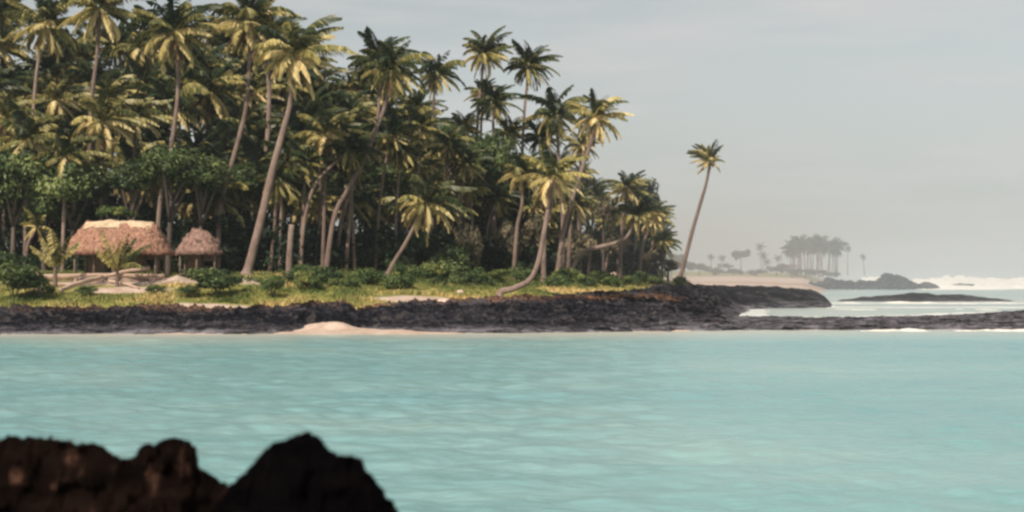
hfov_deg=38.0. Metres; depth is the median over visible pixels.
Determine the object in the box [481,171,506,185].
leafy tree
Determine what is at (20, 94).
leafy tree
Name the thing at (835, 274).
distant tree
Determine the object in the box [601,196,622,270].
coconut palm
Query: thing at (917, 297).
rock islet
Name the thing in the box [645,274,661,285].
shrub
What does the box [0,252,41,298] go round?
shrub
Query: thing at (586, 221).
coconut palm
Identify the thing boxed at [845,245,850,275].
distant palm
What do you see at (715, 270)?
distant tree
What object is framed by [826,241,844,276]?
distant palm
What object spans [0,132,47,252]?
leafy tree
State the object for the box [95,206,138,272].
leafy tree
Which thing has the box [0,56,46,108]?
coconut palm
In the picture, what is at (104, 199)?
coconut palm
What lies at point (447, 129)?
coconut palm
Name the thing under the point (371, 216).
coconut palm
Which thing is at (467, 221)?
leafy tree
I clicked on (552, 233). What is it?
coconut palm
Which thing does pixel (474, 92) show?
coconut palm
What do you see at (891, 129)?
sky
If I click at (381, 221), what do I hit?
leafy tree
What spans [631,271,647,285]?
shrub
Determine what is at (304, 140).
coconut palm
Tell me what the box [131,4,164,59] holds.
coconut palm
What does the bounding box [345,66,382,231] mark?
coconut palm
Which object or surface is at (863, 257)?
distant palm
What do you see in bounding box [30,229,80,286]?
coconut palm
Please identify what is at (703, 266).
distant tree
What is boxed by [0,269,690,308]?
grass
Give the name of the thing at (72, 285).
driftwood log
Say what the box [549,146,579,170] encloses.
coconut palm
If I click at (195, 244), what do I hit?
thatched hut
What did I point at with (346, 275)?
creepers
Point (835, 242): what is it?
distant palm
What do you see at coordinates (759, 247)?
distant palm
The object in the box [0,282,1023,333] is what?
rocky shore
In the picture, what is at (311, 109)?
coconut palm
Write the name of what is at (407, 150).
coconut palm
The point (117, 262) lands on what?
coconut palm
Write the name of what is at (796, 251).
distant palm
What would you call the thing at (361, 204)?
coconut palm
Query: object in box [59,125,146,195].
coconut palm
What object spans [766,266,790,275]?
distant tree
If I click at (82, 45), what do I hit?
coconut palm
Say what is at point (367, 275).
shrub
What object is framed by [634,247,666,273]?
scrub tree
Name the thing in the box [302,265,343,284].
shrub
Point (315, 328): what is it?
ground
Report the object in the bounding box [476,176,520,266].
coconut palm
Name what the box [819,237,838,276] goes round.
distant palm
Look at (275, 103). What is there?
coconut palm
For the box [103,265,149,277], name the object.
driftwood log
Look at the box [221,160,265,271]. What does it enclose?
leafy tree
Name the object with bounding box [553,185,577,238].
coconut palm
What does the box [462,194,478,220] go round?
coconut palm
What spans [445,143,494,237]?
coconut palm
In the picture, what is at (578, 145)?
coconut palm
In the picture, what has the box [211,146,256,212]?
coconut palm
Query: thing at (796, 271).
distant tree
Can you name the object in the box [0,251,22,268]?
shrub
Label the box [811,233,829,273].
distant palm
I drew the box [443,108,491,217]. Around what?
coconut palm
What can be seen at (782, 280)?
beach
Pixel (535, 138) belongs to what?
coconut palm
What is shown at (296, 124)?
coconut palm
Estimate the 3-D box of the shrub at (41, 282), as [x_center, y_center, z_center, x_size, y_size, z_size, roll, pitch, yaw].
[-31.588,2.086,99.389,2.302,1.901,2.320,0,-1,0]
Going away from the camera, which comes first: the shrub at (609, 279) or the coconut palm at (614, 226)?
the shrub at (609, 279)
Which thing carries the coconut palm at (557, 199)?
on the ground at (315, 328)
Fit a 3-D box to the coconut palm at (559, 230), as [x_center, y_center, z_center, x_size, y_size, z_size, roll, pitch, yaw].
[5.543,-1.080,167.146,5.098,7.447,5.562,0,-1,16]
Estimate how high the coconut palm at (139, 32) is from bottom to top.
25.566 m
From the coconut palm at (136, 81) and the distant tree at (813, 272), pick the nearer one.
the coconut palm at (136, 81)
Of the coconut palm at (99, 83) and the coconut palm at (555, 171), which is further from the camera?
the coconut palm at (99, 83)
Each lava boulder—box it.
[0,434,228,511]
[212,431,398,511]
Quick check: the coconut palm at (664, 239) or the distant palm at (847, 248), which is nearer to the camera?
the coconut palm at (664, 239)
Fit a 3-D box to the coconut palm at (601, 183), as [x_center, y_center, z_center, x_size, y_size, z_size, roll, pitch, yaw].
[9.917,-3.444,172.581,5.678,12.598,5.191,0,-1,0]
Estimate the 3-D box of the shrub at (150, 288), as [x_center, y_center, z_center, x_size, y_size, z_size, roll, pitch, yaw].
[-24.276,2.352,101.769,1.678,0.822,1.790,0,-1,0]
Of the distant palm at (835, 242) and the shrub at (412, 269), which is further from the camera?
the distant palm at (835, 242)
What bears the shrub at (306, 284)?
on the ground at (315, 328)
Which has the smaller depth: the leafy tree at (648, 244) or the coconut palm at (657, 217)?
the coconut palm at (657, 217)
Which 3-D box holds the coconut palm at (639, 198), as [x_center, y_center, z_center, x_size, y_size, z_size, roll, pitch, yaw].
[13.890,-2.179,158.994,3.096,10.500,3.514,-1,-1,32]
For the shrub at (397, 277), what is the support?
on the ground at (315, 328)
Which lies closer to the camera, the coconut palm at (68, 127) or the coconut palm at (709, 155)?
the coconut palm at (68, 127)
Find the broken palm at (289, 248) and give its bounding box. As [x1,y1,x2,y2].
[286,224,293,275]
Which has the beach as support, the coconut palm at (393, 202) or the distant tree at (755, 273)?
the distant tree at (755, 273)
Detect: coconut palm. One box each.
[0,0,38,256]
[0,16,38,244]
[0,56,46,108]
[0,66,28,99]
[0,82,46,252]
[0,99,67,255]
[0,104,68,151]
[2,0,93,257]
[16,49,78,102]
[19,207,51,264]
[23,72,97,126]
[24,109,84,148]
[29,120,110,270]
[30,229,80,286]
[34,26,107,104]
[34,34,102,101]
[35,98,88,127]
[45,123,98,229]
[56,0,156,204]
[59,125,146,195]
[60,50,125,86]
[70,78,157,220]
[70,85,114,221]
[73,68,142,205]
[76,28,111,202]
[83,109,124,204]
[84,12,152,201]
[94,137,165,219]
[95,230,152,286]
[108,84,178,216]
[108,128,142,156]
[110,27,159,211]
[114,55,166,187]
[117,134,201,270]
[124,30,204,207]
[127,113,197,203]
[130,0,223,273]
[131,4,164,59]
[137,73,210,141]
[148,19,206,66]
[153,57,211,217]
[156,41,225,221]
[157,125,245,266]
[163,184,211,225]
[164,120,216,221]
[165,67,236,216]
[166,43,244,141]
[173,58,260,130]
[180,172,261,268]
[186,12,231,221]
[197,124,257,162]
[203,29,247,114]
[205,0,300,267]
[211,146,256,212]
[213,113,294,217]
[218,43,271,74]
[219,64,285,216]
[220,94,284,218]
[226,133,315,211]
[227,4,306,217]
[240,14,358,275]
[241,118,306,149]
[244,151,329,225]
[251,75,300,216]
[252,59,316,216]
[252,157,307,271]
[258,135,318,270]
[263,99,316,128]
[265,17,304,63]
[270,107,330,220]
[272,178,344,253]
[277,83,347,213]
[280,138,337,265]
[292,99,367,266]
[296,129,337,265]
[299,53,349,100]
[299,123,379,263]
[299,170,374,264]
[301,79,363,106]
[308,57,337,225]
[311,156,346,181]
[311,162,387,234]
[314,99,367,224]
[320,67,366,97]
[324,40,434,266]
[328,98,374,147]
[329,144,383,271]
[331,89,382,228]
[334,26,421,270]
[334,123,385,271]
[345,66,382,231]
[346,160,389,197]
[350,81,403,225]
[354,186,394,231]
[362,131,393,219]
[367,109,421,271]
[368,100,417,227]
[371,77,416,103]
[372,176,411,267]
[378,130,428,255]
[384,165,477,279]
[384,189,437,231]
[390,84,447,116]
[392,144,442,266]
[399,104,449,257]
[412,50,466,231]
[419,109,452,128]
[420,125,472,231]
[425,158,454,257]
[427,127,476,235]
[434,187,474,232]
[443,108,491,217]
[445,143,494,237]
[449,168,496,264]
[462,25,517,221]
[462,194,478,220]
[463,78,499,213]
[470,79,524,265]
[473,186,517,226]
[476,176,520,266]
[490,115,537,181]
[493,151,550,280]
[496,141,592,295]
[502,39,563,154]
[513,191,545,221]
[519,84,597,267]
[519,117,568,160]
[521,160,579,283]
[528,203,560,271]
[546,218,560,244]
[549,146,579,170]
[550,219,584,239]
[551,186,600,268]
[555,88,634,270]
[563,127,600,269]
[564,162,599,225]
[568,225,598,245]
[571,193,660,268]
[575,203,596,231]
[581,183,615,276]
[588,206,621,229]
[589,174,614,201]
[593,228,617,254]
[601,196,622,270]
[604,170,656,277]
[606,222,634,238]
[627,187,657,271]
[638,198,674,271]
[644,217,675,273]
[647,223,678,277]
[659,200,675,218]
[667,237,681,258]
[676,139,725,284]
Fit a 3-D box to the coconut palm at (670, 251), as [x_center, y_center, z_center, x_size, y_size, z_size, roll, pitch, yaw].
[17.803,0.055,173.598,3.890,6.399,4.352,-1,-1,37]
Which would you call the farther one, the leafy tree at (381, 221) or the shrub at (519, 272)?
the leafy tree at (381, 221)
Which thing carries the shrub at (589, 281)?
on the ground at (315, 328)
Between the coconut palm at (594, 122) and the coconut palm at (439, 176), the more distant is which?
the coconut palm at (439, 176)
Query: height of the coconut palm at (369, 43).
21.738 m
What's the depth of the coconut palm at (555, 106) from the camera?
137.82 m
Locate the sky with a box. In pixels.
[5,0,1023,279]
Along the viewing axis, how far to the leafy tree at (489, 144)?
144.12 m
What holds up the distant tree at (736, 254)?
on the beach
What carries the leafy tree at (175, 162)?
on the ground at (315, 328)
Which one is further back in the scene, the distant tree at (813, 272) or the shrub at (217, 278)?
the distant tree at (813, 272)
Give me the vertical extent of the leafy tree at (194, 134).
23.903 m
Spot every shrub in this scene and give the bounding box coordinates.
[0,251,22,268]
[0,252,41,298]
[22,273,56,298]
[73,286,98,294]
[144,284,167,292]
[175,285,201,296]
[182,267,242,292]
[260,276,283,296]
[268,275,285,282]
[282,263,318,280]
[293,270,325,289]
[301,279,321,286]
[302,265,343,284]
[327,278,343,287]
[344,280,359,286]
[348,267,386,284]
[350,248,379,268]
[383,262,415,288]
[385,256,415,269]
[407,266,424,277]
[414,261,443,278]
[428,275,447,285]
[429,244,471,276]
[433,264,456,278]
[447,271,469,284]
[463,267,492,285]
[466,271,492,285]
[487,269,506,276]
[489,274,505,284]
[506,260,542,281]
[543,276,562,286]
[549,268,585,285]
[552,267,571,284]
[578,278,594,286]
[580,276,598,285]
[589,270,610,276]
[595,273,618,282]
[600,276,619,283]
[614,280,623,286]
[619,275,640,284]
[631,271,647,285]
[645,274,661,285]
[671,276,689,285]
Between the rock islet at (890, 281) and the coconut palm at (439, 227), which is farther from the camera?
the rock islet at (890, 281)
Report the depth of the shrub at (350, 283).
105.56 m
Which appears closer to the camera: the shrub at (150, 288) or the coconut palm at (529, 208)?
the shrub at (150, 288)
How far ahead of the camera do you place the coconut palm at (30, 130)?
117.65 m
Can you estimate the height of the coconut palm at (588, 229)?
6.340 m
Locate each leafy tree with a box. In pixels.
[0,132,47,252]
[6,61,38,116]
[13,153,115,270]
[17,182,69,270]
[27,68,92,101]
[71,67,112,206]
[79,191,120,221]
[93,190,165,208]
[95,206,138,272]
[104,158,161,273]
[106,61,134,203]
[132,144,209,275]
[142,189,181,215]
[170,153,234,267]
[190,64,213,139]
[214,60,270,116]
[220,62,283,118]
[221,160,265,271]
[229,195,256,218]
[255,200,289,219]
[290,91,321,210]
[355,213,399,227]
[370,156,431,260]
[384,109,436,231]
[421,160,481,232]
[434,211,477,230]
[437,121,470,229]
[455,128,518,239]
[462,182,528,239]
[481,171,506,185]
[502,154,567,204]
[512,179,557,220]
[549,215,586,231]
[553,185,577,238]
[584,249,615,272]
[593,222,605,239]
[599,224,631,252]
[629,224,661,255]
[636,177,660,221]
[636,237,671,267]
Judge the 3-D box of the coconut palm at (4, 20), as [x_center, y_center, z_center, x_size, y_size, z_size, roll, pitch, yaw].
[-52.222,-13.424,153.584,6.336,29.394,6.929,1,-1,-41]
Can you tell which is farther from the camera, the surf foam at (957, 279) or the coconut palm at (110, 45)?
the surf foam at (957, 279)
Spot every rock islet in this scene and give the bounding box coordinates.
[808,273,927,289]
[837,292,1011,301]
[919,282,939,288]
[952,283,980,285]
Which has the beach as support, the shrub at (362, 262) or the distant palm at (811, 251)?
the distant palm at (811, 251)
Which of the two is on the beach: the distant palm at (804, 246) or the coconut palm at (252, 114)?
the distant palm at (804, 246)
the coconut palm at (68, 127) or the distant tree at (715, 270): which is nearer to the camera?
the coconut palm at (68, 127)
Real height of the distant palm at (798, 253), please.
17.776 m
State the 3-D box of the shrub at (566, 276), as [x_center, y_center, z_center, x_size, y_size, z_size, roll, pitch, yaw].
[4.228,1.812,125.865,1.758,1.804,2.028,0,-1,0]
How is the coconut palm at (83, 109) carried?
on the ground at (315, 328)
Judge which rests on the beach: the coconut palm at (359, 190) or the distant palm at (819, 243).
the distant palm at (819, 243)
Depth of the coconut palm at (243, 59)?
149.84 m
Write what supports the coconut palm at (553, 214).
on the ground at (315, 328)
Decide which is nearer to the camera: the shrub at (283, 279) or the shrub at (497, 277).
the shrub at (283, 279)
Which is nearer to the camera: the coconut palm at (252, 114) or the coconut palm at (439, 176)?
the coconut palm at (252, 114)
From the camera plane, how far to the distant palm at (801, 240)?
607.40 m
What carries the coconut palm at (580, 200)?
on the ground at (315, 328)
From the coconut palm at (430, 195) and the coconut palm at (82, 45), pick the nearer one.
the coconut palm at (430, 195)
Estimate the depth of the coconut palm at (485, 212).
147.24 m
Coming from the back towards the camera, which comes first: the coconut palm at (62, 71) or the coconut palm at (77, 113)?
the coconut palm at (62, 71)
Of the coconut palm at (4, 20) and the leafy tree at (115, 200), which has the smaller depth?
the coconut palm at (4, 20)
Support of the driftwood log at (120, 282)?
on the ground at (315, 328)
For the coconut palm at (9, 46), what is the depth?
147.15 m
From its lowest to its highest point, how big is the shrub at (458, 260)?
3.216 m
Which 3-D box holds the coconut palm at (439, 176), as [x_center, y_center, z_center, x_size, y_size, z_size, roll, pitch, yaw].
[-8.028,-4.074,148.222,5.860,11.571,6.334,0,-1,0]
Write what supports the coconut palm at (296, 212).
on the ground at (315, 328)
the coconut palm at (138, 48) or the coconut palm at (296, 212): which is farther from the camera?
the coconut palm at (138, 48)
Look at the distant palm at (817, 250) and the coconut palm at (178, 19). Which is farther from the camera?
the distant palm at (817, 250)
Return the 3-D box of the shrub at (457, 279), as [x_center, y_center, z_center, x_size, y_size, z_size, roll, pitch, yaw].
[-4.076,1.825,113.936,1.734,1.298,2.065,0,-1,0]
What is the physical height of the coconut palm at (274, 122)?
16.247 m
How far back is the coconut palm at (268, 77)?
130.97 m
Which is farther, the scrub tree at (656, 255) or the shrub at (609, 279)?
the scrub tree at (656, 255)
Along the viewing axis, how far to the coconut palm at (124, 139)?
136.53 m
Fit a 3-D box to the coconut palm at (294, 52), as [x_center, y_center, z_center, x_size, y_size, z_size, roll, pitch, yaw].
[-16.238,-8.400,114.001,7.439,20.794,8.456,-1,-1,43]
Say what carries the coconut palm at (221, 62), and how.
on the ground at (315, 328)
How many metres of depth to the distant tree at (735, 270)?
599.55 m
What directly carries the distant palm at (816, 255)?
on the beach
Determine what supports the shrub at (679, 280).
on the ground at (315, 328)
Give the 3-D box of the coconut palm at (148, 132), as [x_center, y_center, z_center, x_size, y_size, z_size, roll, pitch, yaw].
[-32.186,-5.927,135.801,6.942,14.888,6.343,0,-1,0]
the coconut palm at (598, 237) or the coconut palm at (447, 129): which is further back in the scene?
the coconut palm at (598, 237)
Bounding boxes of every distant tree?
[666,253,683,276]
[678,261,694,275]
[691,263,712,275]
[707,267,723,275]
[717,263,733,270]
[723,268,743,275]
[731,249,750,270]
[746,269,769,275]
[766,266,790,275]
[778,263,797,273]
[787,268,809,275]
[806,269,827,275]
[823,272,840,276]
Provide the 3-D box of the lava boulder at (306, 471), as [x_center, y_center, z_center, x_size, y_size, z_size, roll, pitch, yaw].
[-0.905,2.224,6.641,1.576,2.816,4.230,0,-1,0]
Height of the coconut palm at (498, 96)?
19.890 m
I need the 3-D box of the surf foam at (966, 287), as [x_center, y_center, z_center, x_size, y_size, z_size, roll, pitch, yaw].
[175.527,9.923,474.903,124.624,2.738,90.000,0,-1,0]
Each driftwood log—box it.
[39,273,164,278]
[58,275,103,292]
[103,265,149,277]
[107,279,139,288]
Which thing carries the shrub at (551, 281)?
on the ground at (315, 328)
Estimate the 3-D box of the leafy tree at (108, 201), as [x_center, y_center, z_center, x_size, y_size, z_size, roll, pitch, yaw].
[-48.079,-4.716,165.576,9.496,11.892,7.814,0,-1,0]
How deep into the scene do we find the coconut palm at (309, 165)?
120.32 m
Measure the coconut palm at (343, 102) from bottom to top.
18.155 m
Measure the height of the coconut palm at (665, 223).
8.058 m
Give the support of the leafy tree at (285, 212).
on the ground at (315, 328)
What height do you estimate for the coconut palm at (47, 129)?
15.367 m
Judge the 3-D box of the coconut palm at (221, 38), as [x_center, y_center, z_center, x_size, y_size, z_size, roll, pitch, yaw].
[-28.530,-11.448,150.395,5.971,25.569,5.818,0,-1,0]
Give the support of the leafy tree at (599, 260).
on the ground at (315, 328)
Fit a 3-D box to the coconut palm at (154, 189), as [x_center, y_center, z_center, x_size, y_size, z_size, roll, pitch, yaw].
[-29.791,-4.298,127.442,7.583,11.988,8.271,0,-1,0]
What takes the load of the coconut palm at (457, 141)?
on the ground at (315, 328)
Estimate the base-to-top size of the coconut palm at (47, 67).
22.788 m
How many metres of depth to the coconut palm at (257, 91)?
140.95 m
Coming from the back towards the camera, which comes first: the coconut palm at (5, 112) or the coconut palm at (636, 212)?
the coconut palm at (636, 212)
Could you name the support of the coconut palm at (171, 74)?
on the ground at (315, 328)
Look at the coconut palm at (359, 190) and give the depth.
133.65 m
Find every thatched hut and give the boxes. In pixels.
[66,219,174,282]
[175,227,224,276]
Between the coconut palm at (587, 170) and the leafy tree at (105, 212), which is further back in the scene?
the coconut palm at (587, 170)
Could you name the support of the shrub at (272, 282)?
on the ground at (315, 328)
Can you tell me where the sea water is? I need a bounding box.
[0,280,1023,511]
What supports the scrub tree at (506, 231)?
on the ground at (315, 328)
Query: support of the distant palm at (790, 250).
on the beach
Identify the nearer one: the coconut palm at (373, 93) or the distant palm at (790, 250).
the coconut palm at (373, 93)
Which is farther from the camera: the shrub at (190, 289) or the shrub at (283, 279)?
the shrub at (283, 279)
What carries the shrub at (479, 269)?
on the ground at (315, 328)
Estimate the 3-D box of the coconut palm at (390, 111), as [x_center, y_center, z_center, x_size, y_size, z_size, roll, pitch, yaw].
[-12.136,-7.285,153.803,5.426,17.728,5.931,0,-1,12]
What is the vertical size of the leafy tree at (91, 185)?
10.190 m
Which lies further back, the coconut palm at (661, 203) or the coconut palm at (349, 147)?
the coconut palm at (661, 203)
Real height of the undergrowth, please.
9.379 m
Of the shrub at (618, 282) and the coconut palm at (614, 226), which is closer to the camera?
the shrub at (618, 282)
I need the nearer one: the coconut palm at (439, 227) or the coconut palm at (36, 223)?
the coconut palm at (36, 223)
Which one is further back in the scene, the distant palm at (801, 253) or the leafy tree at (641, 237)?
the distant palm at (801, 253)
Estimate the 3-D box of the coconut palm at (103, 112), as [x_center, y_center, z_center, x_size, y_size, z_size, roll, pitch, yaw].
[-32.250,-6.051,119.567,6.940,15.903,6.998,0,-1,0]
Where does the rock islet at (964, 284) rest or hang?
in the sea water
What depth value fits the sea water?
35.62 m
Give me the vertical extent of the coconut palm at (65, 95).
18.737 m
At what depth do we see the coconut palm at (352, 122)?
144.14 m
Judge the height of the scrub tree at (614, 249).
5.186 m
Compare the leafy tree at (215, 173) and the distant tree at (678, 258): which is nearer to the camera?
the leafy tree at (215, 173)
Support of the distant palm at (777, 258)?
on the beach
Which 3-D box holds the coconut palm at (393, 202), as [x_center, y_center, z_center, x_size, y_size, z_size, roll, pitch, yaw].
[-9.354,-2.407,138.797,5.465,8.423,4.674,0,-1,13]
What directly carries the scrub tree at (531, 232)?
on the ground at (315, 328)
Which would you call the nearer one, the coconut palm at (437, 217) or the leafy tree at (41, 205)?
the leafy tree at (41, 205)
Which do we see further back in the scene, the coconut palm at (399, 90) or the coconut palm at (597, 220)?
the coconut palm at (597, 220)
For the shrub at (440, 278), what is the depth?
111.33 m
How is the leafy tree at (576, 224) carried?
on the ground at (315, 328)
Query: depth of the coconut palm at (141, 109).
120.96 m
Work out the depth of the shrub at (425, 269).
115.54 m
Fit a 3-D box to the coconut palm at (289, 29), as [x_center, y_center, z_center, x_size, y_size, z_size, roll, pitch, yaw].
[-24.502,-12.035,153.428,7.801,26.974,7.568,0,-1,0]
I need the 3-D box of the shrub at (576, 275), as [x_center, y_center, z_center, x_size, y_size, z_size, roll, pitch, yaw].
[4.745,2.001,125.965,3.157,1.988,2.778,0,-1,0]
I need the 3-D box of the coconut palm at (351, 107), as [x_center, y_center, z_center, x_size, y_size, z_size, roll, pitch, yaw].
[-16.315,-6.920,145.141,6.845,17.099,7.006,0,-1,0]
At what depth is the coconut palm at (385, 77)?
121.58 m
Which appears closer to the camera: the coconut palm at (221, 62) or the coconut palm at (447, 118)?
the coconut palm at (221, 62)
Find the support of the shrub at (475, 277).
on the ground at (315, 328)
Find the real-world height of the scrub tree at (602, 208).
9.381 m
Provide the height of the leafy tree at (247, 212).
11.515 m
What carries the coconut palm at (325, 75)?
on the ground at (315, 328)
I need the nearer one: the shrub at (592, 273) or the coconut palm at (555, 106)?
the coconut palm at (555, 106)
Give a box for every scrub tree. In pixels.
[453,217,482,266]
[492,220,521,269]
[518,210,550,263]
[565,228,596,273]
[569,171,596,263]
[590,196,612,271]
[600,234,631,277]
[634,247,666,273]
[654,258,680,279]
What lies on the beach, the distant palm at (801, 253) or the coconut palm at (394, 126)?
the distant palm at (801, 253)
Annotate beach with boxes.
[664,271,826,292]
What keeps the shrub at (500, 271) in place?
on the ground at (315, 328)
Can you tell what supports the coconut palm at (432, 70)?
on the ground at (315, 328)
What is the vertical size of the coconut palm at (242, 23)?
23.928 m
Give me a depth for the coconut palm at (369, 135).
123.97 m
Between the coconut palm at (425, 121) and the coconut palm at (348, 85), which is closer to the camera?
the coconut palm at (425, 121)
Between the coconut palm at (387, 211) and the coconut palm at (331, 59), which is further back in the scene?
the coconut palm at (331, 59)
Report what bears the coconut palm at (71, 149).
on the ground at (315, 328)
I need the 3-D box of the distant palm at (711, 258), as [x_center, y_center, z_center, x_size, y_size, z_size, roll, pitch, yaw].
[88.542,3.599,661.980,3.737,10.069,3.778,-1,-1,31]
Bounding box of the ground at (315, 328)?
[0,258,689,333]
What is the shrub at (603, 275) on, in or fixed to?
on the ground at (315, 328)
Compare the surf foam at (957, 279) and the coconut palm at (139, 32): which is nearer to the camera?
the coconut palm at (139, 32)
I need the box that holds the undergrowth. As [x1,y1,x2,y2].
[0,198,666,277]
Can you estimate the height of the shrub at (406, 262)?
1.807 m
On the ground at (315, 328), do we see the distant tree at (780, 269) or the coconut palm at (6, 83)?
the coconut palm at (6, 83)
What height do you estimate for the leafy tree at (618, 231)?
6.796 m
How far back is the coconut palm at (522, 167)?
129.92 m
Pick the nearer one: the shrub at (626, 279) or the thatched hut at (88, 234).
the thatched hut at (88, 234)
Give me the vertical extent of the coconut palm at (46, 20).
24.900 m
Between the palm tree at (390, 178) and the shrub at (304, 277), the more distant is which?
the palm tree at (390, 178)
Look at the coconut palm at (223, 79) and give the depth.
140.14 m
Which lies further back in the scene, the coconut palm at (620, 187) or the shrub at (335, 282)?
the coconut palm at (620, 187)
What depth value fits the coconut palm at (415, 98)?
154.67 m
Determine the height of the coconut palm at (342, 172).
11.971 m
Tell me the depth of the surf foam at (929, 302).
190.93 m
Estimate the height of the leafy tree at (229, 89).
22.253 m
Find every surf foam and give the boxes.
[841,309,995,309]
[845,301,1012,303]
[854,275,1023,286]
[868,328,1023,330]
[920,285,1023,289]
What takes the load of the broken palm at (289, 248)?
on the ground at (315, 328)
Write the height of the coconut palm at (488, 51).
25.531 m
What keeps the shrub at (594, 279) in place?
on the ground at (315, 328)
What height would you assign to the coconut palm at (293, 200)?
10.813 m
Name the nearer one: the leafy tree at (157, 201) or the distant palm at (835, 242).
the leafy tree at (157, 201)
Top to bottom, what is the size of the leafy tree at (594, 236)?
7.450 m
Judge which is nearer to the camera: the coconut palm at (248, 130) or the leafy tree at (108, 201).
the coconut palm at (248, 130)
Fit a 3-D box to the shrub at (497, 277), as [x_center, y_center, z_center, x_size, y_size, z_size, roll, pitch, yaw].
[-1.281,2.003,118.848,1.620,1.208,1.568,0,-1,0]
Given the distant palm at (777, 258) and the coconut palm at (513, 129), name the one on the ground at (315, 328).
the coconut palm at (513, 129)
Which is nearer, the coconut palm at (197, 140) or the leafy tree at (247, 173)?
the leafy tree at (247, 173)
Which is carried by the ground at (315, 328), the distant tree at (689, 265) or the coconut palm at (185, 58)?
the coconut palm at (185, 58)
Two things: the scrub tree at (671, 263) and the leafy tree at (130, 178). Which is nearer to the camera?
the leafy tree at (130, 178)
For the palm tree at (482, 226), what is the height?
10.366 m
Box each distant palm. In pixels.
[707,254,714,272]
[718,255,725,268]
[755,242,765,273]
[757,251,768,273]
[772,254,782,273]
[781,241,800,276]
[782,242,796,276]
[784,242,803,276]
[788,235,805,276]
[789,235,806,268]
[790,234,810,276]
[793,237,814,277]
[806,237,817,276]
[806,239,816,276]
[809,237,831,277]
[809,240,828,276]
[810,235,825,276]
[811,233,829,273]
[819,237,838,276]
[824,237,847,276]
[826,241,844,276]
[831,239,848,276]
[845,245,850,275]
[859,254,866,275]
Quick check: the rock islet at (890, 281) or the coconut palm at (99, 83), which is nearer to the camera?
the coconut palm at (99, 83)
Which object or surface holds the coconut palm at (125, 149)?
on the ground at (315, 328)
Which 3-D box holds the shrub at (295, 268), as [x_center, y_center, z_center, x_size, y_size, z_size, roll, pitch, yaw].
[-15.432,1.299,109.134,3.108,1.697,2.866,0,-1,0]
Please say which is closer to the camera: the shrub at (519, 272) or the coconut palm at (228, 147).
the shrub at (519, 272)
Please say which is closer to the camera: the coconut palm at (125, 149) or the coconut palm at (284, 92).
the coconut palm at (125, 149)
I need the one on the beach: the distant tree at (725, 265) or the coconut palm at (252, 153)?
the distant tree at (725, 265)
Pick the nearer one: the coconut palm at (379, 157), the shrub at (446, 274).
the shrub at (446, 274)
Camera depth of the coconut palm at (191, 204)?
123.42 m
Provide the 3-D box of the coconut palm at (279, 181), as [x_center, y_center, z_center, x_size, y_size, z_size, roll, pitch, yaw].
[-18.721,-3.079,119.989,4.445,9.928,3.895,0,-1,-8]
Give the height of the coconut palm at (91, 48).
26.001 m
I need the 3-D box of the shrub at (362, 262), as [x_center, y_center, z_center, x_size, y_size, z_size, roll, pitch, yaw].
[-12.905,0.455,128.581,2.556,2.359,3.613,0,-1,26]
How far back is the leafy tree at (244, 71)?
149.58 m
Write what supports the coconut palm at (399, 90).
on the ground at (315, 328)
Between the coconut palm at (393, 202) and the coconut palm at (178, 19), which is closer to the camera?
the coconut palm at (178, 19)
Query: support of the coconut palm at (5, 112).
on the ground at (315, 328)
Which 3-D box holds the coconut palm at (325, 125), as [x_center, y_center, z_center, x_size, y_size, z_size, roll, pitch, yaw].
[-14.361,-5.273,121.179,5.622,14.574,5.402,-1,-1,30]
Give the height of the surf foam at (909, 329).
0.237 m
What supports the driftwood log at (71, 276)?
on the ground at (315, 328)
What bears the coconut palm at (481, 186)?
on the ground at (315, 328)
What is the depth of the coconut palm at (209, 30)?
150.72 m
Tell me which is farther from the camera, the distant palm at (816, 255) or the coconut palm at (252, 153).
the distant palm at (816, 255)
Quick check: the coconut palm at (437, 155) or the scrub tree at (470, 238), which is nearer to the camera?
the scrub tree at (470, 238)
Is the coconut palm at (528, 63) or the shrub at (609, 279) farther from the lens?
the coconut palm at (528, 63)
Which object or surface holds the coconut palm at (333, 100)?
on the ground at (315, 328)
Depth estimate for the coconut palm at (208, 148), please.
123.43 m
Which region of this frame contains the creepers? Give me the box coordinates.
[0,266,675,291]
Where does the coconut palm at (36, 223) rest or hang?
on the ground at (315, 328)
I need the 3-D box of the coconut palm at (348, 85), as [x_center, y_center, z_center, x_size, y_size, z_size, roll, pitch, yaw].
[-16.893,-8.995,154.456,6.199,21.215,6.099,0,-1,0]
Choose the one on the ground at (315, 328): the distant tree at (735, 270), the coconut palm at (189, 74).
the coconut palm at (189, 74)
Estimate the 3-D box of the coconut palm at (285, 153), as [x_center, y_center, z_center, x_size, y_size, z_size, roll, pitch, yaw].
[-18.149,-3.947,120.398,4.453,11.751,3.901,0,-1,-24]
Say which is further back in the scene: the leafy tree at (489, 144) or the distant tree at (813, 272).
the distant tree at (813, 272)
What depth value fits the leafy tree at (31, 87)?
156.12 m
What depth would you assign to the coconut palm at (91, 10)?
123.81 m
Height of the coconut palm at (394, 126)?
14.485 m
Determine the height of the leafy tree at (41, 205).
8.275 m
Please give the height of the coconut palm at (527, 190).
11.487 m
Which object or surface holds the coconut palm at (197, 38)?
on the ground at (315, 328)

